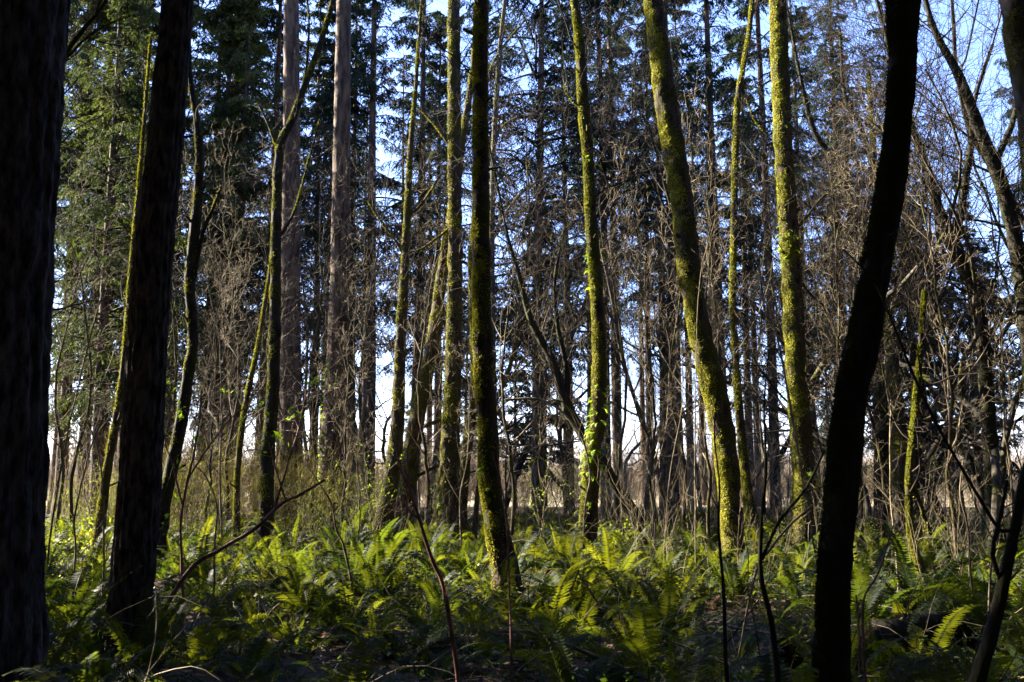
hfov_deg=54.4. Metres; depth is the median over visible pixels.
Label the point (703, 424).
bare alder
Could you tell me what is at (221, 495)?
budding bush
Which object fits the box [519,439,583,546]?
budding bush
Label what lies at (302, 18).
fir tree
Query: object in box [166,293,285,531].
bare maple
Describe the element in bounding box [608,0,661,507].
fir tree
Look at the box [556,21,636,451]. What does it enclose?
fir tree
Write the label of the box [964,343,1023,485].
sapling
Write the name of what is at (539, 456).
bare alder
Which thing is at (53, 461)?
fir tree
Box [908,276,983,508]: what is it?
fir tree
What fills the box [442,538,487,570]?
sword fern
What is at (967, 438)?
sapling
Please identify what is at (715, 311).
bare alder
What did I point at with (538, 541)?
sword fern
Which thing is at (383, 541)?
sword fern
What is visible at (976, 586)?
sword fern
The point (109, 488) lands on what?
budding bush
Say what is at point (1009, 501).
budding bush
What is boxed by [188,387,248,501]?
sapling
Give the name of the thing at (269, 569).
sword fern
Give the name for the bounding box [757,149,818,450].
fir tree
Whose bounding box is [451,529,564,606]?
sword fern
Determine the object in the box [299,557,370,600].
sword fern
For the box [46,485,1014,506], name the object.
field
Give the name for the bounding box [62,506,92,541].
leafy bush
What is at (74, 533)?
leafless shoot
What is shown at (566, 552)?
sword fern
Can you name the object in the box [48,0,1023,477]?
sky
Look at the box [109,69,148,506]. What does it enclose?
fir tree
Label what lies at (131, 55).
fir tree
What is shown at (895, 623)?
fern
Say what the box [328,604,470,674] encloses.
sword fern
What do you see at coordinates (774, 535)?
leafy bush
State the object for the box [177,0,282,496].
fir tree
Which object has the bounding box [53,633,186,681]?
sword fern
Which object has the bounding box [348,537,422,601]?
sword fern
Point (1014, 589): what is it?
sword fern
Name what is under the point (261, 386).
bare alder
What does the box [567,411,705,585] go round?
bare shrub
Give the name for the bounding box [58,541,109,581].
leafy bush
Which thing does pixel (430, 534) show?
sword fern
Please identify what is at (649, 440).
bare alder
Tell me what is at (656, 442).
bare alder
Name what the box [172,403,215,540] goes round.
sapling
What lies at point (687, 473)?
sapling
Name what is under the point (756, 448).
fir tree
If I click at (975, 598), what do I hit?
sword fern
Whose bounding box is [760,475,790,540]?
bare shrub
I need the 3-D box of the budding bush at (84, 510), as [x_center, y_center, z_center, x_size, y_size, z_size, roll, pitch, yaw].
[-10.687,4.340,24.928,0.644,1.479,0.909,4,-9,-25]
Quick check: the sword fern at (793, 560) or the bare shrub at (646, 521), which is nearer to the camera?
the sword fern at (793, 560)
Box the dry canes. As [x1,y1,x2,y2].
[45,473,1023,681]
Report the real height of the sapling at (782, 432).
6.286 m
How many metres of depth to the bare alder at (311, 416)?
29.16 m
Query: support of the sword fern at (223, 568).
on the ground at (298, 656)
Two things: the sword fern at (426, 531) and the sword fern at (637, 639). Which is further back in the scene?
the sword fern at (426, 531)
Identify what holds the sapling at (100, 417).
on the ground at (298, 656)
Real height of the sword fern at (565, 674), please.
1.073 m
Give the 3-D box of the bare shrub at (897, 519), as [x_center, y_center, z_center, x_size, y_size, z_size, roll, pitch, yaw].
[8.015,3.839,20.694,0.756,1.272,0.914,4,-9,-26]
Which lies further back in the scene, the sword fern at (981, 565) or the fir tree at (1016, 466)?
the fir tree at (1016, 466)
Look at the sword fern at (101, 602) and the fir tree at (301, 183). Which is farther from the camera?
the fir tree at (301, 183)
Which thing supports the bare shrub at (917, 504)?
on the ground at (298, 656)
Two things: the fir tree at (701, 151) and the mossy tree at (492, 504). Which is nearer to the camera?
the mossy tree at (492, 504)
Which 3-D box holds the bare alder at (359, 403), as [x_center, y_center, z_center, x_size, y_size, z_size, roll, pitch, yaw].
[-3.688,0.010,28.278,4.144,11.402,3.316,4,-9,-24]
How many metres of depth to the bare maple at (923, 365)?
30.17 m
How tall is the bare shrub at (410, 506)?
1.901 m
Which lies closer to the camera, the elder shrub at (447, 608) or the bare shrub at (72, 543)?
the elder shrub at (447, 608)
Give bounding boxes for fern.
[0,563,146,681]
[2,627,300,681]
[45,527,82,560]
[45,555,99,597]
[45,556,96,615]
[46,541,73,573]
[46,557,108,649]
[46,583,154,632]
[46,600,105,674]
[47,585,199,669]
[47,630,166,681]
[48,564,76,582]
[52,533,113,586]
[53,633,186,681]
[55,519,89,551]
[55,579,235,681]
[57,543,91,570]
[66,526,113,571]
[70,520,112,555]
[154,553,264,618]
[155,592,219,655]
[156,540,212,579]
[157,590,285,669]
[160,526,248,596]
[163,534,227,566]
[165,562,254,613]
[167,516,218,556]
[167,525,218,553]
[167,530,196,554]
[173,578,232,600]
[178,631,316,681]
[180,626,321,681]
[183,540,266,566]
[200,552,260,583]
[218,552,359,623]
[219,552,349,614]
[225,558,314,601]
[230,536,258,579]
[232,532,328,575]
[236,531,296,567]
[236,652,344,681]
[239,587,301,646]
[250,597,358,663]
[255,526,282,558]
[273,552,339,581]
[275,544,371,580]
[277,534,322,557]
[278,621,415,681]
[289,569,412,650]
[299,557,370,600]
[302,543,425,578]
[305,517,407,595]
[306,529,438,612]
[308,502,374,555]
[308,528,374,559]
[319,534,367,566]
[321,661,394,681]
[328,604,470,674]
[330,637,388,681]
[335,517,434,571]
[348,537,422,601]
[357,532,410,549]
[362,596,405,627]
[372,592,493,643]
[379,600,518,681]
[380,517,466,558]
[389,522,454,559]
[396,560,468,613]
[397,573,464,617]
[399,535,474,576]
[401,542,456,575]
[402,559,444,590]
[406,558,619,681]
[421,517,467,549]
[423,544,489,584]
[441,537,485,555]
[441,621,516,664]
[442,527,515,557]
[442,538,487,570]
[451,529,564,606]
[452,556,519,612]
[455,596,515,635]
[486,545,640,619]
[488,596,614,653]
[493,612,561,681]
[505,607,634,681]
[512,525,620,574]
[513,545,541,571]
[513,596,559,626]
[519,662,564,681]
[520,541,617,583]
[525,526,612,570]
[525,582,645,646]
[527,532,553,562]
[537,598,738,681]
[541,556,659,607]
[558,523,651,591]
[568,537,605,558]
[569,566,642,625]
[587,596,684,662]
[596,555,736,642]
[598,527,641,546]
[603,567,687,611]
[608,531,652,581]
[616,539,679,576]
[621,634,786,681]
[634,540,667,561]
[635,550,702,587]
[637,563,698,600]
[642,633,800,681]
[654,600,737,658]
[669,531,705,561]
[672,540,707,554]
[678,540,703,562]
[678,542,743,574]
[683,524,757,564]
[691,540,794,611]
[692,541,759,593]
[695,556,770,597]
[695,636,767,673]
[717,526,755,547]
[730,547,814,615]
[731,548,774,570]
[734,555,815,603]
[735,600,939,681]
[736,541,815,590]
[745,527,808,563]
[746,540,950,649]
[749,528,807,550]
[751,539,815,573]
[755,637,794,681]
[767,553,809,578]
[770,652,951,681]
[772,552,813,601]
[777,561,1018,676]
[778,527,819,565]
[787,666,819,681]
[792,525,889,567]
[811,542,891,584]
[850,521,1011,612]
[851,564,900,602]
[853,535,887,560]
[854,533,901,584]
[855,604,1013,681]
[857,529,929,570]
[860,542,926,590]
[868,575,1023,678]
[872,583,921,610]
[894,554,943,585]
[899,568,1023,629]
[899,629,1023,681]
[900,523,951,552]
[905,533,953,572]
[928,534,981,568]
[928,558,941,576]
[929,645,960,681]
[930,561,1022,607]
[950,529,1003,561]
[956,569,1021,607]
[958,611,1023,680]
[962,551,1023,589]
[974,537,983,562]
[977,533,1023,567]
[987,556,1023,600]
[998,537,1023,568]
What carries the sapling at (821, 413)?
on the ground at (298, 656)
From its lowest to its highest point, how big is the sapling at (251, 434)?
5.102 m
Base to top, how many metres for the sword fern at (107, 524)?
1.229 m
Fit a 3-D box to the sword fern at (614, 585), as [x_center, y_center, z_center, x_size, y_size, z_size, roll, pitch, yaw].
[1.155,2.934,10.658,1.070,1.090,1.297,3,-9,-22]
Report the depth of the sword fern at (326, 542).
16.15 m
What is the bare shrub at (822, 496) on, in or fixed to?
on the ground at (298, 656)
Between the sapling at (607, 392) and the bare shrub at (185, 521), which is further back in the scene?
the sapling at (607, 392)
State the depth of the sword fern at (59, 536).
18.10 m
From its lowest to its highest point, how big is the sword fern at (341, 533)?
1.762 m
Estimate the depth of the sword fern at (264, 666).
6.43 m
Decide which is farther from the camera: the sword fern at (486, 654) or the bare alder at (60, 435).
the bare alder at (60, 435)
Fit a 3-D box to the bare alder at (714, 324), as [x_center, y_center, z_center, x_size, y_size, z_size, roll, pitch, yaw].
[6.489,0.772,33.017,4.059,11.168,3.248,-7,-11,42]
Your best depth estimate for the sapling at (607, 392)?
30.53 m
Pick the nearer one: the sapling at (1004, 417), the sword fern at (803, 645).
the sword fern at (803, 645)
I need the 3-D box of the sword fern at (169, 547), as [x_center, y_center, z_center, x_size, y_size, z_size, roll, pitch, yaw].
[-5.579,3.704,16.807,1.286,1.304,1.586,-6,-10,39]
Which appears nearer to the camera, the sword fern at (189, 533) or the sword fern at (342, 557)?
the sword fern at (342, 557)
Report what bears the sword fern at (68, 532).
on the ground at (298, 656)
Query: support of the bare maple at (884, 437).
on the ground at (298, 656)
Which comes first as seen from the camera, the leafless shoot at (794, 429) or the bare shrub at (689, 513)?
the leafless shoot at (794, 429)
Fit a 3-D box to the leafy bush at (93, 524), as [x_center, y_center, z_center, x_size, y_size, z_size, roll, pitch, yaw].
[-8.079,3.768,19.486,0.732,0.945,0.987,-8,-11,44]
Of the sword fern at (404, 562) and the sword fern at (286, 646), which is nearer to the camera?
the sword fern at (286, 646)
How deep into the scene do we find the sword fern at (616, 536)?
13.95 m
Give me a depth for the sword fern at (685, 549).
19.86 m
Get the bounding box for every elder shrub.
[159,380,268,632]
[160,376,324,620]
[382,418,460,681]
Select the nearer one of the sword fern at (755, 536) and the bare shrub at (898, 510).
the sword fern at (755, 536)
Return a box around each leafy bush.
[45,520,60,538]
[45,521,72,568]
[52,556,109,585]
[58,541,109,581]
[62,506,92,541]
[76,511,112,555]
[78,514,114,540]
[597,516,634,551]
[763,522,784,545]
[859,511,880,541]
[927,517,950,546]
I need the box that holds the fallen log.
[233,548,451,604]
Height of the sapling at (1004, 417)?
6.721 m
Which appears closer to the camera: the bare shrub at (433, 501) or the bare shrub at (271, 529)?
the bare shrub at (271, 529)
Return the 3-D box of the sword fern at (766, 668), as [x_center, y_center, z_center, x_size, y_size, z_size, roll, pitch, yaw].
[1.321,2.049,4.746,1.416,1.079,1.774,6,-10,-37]
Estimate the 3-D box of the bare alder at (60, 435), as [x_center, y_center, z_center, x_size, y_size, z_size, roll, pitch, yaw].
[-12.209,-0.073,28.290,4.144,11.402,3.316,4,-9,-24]
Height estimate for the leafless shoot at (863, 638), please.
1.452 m
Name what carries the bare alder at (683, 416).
on the ground at (298, 656)
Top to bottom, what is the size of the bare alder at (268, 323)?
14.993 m
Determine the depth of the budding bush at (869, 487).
31.57 m
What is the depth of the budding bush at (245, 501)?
26.30 m
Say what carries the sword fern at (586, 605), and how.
on the ground at (298, 656)
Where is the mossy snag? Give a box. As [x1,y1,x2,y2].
[866,290,1022,587]
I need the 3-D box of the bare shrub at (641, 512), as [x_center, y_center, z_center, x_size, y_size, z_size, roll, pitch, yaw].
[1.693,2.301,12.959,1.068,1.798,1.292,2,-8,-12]
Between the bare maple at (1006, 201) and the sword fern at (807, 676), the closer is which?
the sword fern at (807, 676)
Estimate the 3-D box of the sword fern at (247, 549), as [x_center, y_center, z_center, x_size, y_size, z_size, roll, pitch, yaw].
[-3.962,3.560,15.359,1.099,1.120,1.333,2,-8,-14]
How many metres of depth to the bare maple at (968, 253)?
19.52 m
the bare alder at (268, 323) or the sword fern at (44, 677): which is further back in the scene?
the bare alder at (268, 323)
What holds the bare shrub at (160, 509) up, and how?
on the ground at (298, 656)
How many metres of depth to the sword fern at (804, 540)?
16.58 m
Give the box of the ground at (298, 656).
[45,507,1022,681]
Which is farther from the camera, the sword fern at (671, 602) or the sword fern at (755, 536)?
the sword fern at (755, 536)
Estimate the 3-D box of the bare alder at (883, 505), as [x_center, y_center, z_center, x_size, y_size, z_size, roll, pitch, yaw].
[7.515,-0.702,19.989,3.730,10.261,2.984,-5,-10,32]
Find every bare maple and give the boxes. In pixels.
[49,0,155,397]
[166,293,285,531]
[313,266,468,479]
[325,213,573,522]
[405,5,669,544]
[489,0,725,508]
[522,204,871,527]
[544,0,929,456]
[611,279,781,517]
[681,314,827,509]
[693,0,975,539]
[701,105,961,521]
[702,84,959,534]
[710,0,1023,512]
[717,176,1023,551]
[743,0,1020,476]
[745,69,1013,503]
[765,0,1021,553]
[765,0,1023,536]
[775,12,1023,536]
[789,0,1020,418]
[795,22,1023,544]
[804,0,1023,430]
[819,70,1023,528]
[908,87,1023,519]
[913,244,1023,523]
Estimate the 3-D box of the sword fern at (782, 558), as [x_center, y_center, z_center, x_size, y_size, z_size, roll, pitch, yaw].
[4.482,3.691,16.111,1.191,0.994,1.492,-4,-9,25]
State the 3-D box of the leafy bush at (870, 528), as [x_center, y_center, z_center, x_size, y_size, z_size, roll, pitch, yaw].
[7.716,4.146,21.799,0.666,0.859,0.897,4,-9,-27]
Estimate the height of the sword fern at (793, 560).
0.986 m
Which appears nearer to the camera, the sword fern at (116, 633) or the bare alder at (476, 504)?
the sword fern at (116, 633)
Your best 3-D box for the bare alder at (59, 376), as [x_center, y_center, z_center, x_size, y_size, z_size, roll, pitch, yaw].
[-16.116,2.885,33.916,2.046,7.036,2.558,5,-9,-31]
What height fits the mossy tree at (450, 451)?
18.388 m
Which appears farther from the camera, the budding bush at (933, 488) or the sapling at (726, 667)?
the budding bush at (933, 488)
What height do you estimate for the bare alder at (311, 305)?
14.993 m
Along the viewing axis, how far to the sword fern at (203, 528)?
18.18 m
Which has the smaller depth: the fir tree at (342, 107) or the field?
the fir tree at (342, 107)
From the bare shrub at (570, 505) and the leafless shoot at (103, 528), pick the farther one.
the bare shrub at (570, 505)
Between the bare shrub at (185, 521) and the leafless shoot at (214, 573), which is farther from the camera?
the bare shrub at (185, 521)
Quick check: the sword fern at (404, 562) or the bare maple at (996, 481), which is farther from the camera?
the bare maple at (996, 481)
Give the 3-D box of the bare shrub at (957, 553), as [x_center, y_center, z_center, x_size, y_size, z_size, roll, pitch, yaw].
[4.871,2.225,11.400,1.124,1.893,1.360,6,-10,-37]
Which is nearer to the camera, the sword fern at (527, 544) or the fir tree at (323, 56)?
the sword fern at (527, 544)
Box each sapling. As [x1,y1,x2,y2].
[49,372,120,533]
[49,378,68,473]
[50,361,93,508]
[73,348,121,475]
[171,242,262,541]
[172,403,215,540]
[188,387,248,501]
[202,379,252,528]
[236,399,260,484]
[240,405,263,512]
[295,326,405,541]
[332,451,371,513]
[346,383,371,484]
[349,455,386,525]
[360,449,384,498]
[371,306,440,515]
[404,393,423,507]
[433,324,506,543]
[498,401,533,494]
[511,376,585,533]
[543,442,583,530]
[573,327,634,491]
[630,283,702,542]
[662,430,702,530]
[678,368,710,507]
[680,379,762,681]
[711,367,759,494]
[733,366,775,511]
[737,432,761,507]
[741,377,788,469]
[748,348,855,681]
[759,328,828,515]
[804,284,894,474]
[810,381,834,473]
[810,413,825,479]
[811,328,878,491]
[814,219,1023,681]
[860,404,873,494]
[915,388,957,516]
[926,371,974,513]
[939,341,1000,531]
[942,381,983,532]
[944,269,1023,516]
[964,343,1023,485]
[966,306,1023,474]
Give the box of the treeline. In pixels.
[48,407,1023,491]
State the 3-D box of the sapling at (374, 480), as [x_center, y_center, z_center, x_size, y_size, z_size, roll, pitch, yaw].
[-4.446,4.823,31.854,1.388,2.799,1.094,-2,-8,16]
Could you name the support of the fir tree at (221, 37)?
on the ground at (298, 656)
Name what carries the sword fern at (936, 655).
on the ground at (298, 656)
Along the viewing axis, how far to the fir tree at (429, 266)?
67.23 m
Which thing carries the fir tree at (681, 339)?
on the ground at (298, 656)
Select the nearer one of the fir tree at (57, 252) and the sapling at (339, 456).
the sapling at (339, 456)
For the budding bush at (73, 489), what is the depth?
27.49 m
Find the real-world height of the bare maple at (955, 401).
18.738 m
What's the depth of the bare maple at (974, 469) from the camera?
30.53 m
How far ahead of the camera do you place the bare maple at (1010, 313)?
27.16 m
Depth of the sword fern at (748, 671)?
7.26 m
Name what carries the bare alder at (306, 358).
on the ground at (298, 656)
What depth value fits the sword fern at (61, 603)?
6.86 m
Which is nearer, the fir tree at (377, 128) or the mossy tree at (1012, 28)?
the mossy tree at (1012, 28)
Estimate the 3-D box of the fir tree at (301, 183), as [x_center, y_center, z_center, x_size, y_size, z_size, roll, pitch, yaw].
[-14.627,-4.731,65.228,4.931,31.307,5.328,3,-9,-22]
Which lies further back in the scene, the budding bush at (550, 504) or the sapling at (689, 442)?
the sapling at (689, 442)
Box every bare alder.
[48,147,133,532]
[49,135,127,528]
[49,327,68,416]
[99,143,220,470]
[108,114,227,422]
[167,203,265,534]
[168,328,226,502]
[177,117,307,522]
[203,194,323,509]
[205,133,323,457]
[211,113,330,521]
[239,161,390,478]
[243,137,387,533]
[267,108,431,529]
[297,231,390,529]
[300,152,380,515]
[310,152,442,525]
[349,319,390,509]
[367,140,499,528]
[407,205,470,446]
[412,117,535,524]
[426,153,532,526]
[444,112,584,537]
[449,56,590,541]
[493,180,590,531]
[502,162,641,516]
[510,200,637,532]
[525,70,683,541]
[538,137,679,528]
[564,262,637,455]
[600,180,699,544]
[605,154,710,523]
[607,116,759,521]
[617,134,768,529]
[626,351,662,508]
[630,131,767,553]
[649,71,783,427]
[654,197,762,511]
[695,152,806,523]
[744,13,962,528]
[768,102,896,439]
[802,143,926,549]
[804,76,977,541]
[810,207,906,433]
[824,304,919,466]
[826,58,967,407]
[857,72,1023,568]
[944,275,1006,509]
[955,0,1023,500]
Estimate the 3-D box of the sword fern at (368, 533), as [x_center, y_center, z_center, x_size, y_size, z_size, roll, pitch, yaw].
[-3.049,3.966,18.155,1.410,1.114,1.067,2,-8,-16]
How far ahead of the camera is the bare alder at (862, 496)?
20.16 m
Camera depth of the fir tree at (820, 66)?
45.96 m
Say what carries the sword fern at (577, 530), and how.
on the ground at (298, 656)
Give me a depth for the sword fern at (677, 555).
13.40 m
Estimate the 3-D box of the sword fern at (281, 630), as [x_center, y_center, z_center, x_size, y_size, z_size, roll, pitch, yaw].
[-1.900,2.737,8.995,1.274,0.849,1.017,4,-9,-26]
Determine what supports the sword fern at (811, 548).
on the ground at (298, 656)
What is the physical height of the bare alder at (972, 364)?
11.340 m
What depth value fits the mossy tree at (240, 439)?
22.99 m
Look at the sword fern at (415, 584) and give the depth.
13.85 m
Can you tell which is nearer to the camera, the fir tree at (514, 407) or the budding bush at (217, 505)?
the budding bush at (217, 505)
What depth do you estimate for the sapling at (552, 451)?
23.50 m
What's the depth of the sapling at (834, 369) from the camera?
22.72 m
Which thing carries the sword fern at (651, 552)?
on the ground at (298, 656)
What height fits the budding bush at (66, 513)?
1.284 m
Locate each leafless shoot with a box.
[44,409,120,587]
[46,236,114,570]
[74,412,116,594]
[178,445,237,599]
[295,459,362,604]
[492,431,519,681]
[502,388,590,551]
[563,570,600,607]
[664,326,705,564]
[677,220,717,577]
[736,503,815,670]
[750,209,816,558]
[851,520,899,681]
[865,400,929,591]
[935,448,992,590]
[959,467,1023,614]
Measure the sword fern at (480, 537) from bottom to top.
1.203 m
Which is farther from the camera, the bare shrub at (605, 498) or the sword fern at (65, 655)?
the bare shrub at (605, 498)
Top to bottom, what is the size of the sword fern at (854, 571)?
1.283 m
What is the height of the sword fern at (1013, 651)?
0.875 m
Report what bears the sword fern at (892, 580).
on the ground at (298, 656)
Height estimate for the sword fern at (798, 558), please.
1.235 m
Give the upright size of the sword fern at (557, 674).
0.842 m
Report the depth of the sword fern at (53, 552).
16.03 m
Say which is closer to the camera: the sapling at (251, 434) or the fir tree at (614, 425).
the sapling at (251, 434)
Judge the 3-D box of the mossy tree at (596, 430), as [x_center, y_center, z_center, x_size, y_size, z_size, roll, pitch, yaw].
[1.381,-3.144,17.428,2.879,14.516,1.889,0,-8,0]
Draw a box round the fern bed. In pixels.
[45,501,1023,681]
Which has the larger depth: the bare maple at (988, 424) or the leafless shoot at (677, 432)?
the bare maple at (988, 424)
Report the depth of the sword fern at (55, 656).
4.72 m
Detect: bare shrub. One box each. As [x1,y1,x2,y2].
[45,493,73,586]
[45,510,98,573]
[98,449,200,563]
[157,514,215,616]
[162,452,205,540]
[170,477,198,552]
[195,477,250,533]
[200,446,336,617]
[389,468,437,529]
[411,460,467,532]
[428,492,469,548]
[521,476,566,533]
[539,465,612,536]
[565,444,630,533]
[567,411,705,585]
[593,448,678,584]
[598,486,635,536]
[605,471,661,527]
[616,472,681,558]
[625,466,695,591]
[664,488,705,545]
[682,490,751,587]
[698,472,757,532]
[745,498,805,591]
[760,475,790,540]
[797,436,909,613]
[802,431,888,570]
[858,465,899,527]
[862,412,988,574]
[869,453,981,580]
[874,497,904,538]
[876,483,925,536]
[879,466,940,539]
[881,451,959,550]
[924,457,1015,573]
[938,450,983,540]
[939,460,1012,568]
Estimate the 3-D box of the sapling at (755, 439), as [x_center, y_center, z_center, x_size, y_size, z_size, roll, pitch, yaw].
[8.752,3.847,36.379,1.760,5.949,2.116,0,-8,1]
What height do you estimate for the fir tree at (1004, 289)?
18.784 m
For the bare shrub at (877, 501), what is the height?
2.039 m
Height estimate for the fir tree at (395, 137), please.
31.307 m
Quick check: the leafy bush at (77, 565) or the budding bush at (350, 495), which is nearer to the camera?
the leafy bush at (77, 565)
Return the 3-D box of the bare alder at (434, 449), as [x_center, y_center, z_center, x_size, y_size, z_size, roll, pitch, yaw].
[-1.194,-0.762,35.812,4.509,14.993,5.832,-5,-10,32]
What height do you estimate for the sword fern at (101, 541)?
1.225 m
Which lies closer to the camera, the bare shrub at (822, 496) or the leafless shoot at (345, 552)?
the leafless shoot at (345, 552)
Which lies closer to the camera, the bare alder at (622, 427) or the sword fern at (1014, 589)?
the sword fern at (1014, 589)
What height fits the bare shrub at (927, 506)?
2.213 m
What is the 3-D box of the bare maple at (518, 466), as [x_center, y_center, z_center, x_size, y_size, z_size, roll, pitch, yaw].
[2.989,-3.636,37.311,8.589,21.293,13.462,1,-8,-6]
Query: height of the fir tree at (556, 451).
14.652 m
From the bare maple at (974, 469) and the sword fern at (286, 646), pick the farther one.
the bare maple at (974, 469)
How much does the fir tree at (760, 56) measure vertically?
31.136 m
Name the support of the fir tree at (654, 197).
on the ground at (298, 656)
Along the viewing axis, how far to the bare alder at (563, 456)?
25.02 m
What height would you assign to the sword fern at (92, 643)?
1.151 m
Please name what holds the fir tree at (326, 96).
on the ground at (298, 656)
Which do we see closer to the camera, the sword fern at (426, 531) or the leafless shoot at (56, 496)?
the leafless shoot at (56, 496)
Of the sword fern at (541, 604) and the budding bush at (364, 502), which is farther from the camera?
the budding bush at (364, 502)
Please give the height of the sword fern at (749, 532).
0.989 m
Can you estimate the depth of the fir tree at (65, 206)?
68.28 m
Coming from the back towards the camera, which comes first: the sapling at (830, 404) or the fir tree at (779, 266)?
the fir tree at (779, 266)
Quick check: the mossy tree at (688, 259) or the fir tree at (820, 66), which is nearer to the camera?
the mossy tree at (688, 259)
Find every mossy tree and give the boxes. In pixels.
[43,0,160,540]
[91,28,184,556]
[137,2,249,569]
[221,132,309,545]
[240,0,349,553]
[360,0,472,537]
[377,0,499,545]
[394,5,524,541]
[398,0,525,610]
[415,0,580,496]
[446,86,513,526]
[509,0,670,554]
[624,0,744,568]
[694,0,776,540]
[745,0,856,556]
[810,0,920,681]
[842,61,916,541]
[999,0,1023,201]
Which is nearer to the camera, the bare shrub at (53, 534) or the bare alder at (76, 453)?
the bare shrub at (53, 534)
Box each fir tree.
[0,0,70,681]
[46,1,136,513]
[49,0,124,459]
[49,0,134,513]
[49,0,155,512]
[49,0,189,503]
[49,0,193,509]
[49,0,210,521]
[50,62,69,389]
[51,240,67,355]
[82,0,258,511]
[96,0,201,391]
[99,0,193,672]
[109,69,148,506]
[166,0,316,516]
[167,0,327,515]
[172,0,261,514]
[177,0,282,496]
[178,0,330,514]
[182,0,313,509]
[205,0,367,510]
[253,52,323,440]
[255,0,381,479]
[260,0,331,526]
[300,0,395,484]
[300,0,447,518]
[300,31,364,456]
[303,0,377,534]
[312,0,411,507]
[352,0,471,510]
[355,89,398,490]
[376,0,586,512]
[376,54,433,430]
[378,10,504,507]
[395,54,465,504]
[420,0,659,524]
[429,297,477,506]
[495,0,655,510]
[496,188,590,509]
[496,283,555,504]
[535,0,666,518]
[543,0,663,514]
[550,293,583,470]
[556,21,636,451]
[582,39,642,475]
[585,0,737,520]
[598,0,718,512]
[607,81,655,503]
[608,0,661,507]
[632,0,779,511]
[635,0,729,512]
[642,49,702,504]
[657,54,729,504]
[687,93,729,498]
[693,0,850,519]
[700,38,783,507]
[719,43,781,506]
[747,0,951,517]
[748,0,851,509]
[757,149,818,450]
[805,55,890,509]
[808,132,854,409]
[813,288,864,472]
[847,0,972,508]
[861,299,939,475]
[870,220,983,521]
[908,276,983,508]
[934,242,1023,492]
[945,170,1015,507]
[986,228,1019,503]
[990,35,1023,389]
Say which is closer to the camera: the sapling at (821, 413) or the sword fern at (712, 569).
the sword fern at (712, 569)
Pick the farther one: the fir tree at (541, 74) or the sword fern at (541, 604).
the fir tree at (541, 74)
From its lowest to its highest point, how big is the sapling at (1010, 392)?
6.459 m
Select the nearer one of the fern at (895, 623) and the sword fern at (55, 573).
the fern at (895, 623)
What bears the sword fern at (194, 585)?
on the ground at (298, 656)
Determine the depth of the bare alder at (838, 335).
19.92 m
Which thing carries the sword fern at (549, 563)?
on the ground at (298, 656)
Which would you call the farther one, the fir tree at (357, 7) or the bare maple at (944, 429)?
the fir tree at (357, 7)
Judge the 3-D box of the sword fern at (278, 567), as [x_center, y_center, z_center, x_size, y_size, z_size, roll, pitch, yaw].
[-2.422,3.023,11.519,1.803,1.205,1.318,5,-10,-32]
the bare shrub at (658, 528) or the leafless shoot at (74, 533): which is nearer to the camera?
the leafless shoot at (74, 533)
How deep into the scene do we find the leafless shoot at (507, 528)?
6.87 m
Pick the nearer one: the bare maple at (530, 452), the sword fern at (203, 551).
the sword fern at (203, 551)
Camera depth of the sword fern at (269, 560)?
14.43 m
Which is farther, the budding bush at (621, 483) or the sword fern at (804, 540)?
the budding bush at (621, 483)
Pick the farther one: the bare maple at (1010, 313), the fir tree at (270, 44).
the fir tree at (270, 44)
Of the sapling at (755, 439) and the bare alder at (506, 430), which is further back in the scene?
the sapling at (755, 439)
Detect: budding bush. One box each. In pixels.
[46,480,64,522]
[49,479,76,517]
[57,454,101,523]
[61,489,83,520]
[68,442,119,522]
[74,486,94,526]
[103,447,117,523]
[173,439,218,547]
[192,478,226,524]
[193,453,231,523]
[217,453,255,519]
[231,472,258,519]
[296,475,332,532]
[304,460,346,545]
[305,486,336,546]
[318,450,373,528]
[345,458,379,531]
[347,468,392,529]
[356,437,405,536]
[419,463,437,507]
[501,459,534,530]
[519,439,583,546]
[519,480,544,530]
[538,447,579,520]
[543,479,562,525]
[562,432,618,524]
[598,445,636,511]
[637,488,656,520]
[678,457,717,524]
[686,498,706,528]
[858,452,873,526]
[858,472,873,516]
[859,467,873,519]
[914,441,958,527]
[961,461,985,526]
[992,452,1023,534]
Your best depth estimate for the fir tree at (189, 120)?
47.11 m
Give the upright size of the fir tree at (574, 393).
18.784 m
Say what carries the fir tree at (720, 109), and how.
on the ground at (298, 656)
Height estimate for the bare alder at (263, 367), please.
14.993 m
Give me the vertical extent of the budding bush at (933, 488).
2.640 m
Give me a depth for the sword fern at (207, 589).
11.87 m
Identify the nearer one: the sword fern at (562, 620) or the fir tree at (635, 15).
the sword fern at (562, 620)
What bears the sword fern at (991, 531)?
on the ground at (298, 656)
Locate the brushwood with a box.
[47,422,1023,512]
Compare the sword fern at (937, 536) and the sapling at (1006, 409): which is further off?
the sapling at (1006, 409)
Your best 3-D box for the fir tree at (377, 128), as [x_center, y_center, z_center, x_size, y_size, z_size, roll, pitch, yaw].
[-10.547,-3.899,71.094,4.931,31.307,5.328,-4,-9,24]
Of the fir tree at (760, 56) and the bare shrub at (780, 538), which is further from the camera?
the fir tree at (760, 56)
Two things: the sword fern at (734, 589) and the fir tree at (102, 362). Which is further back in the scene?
the fir tree at (102, 362)
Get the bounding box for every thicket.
[46,403,1023,529]
[48,409,382,542]

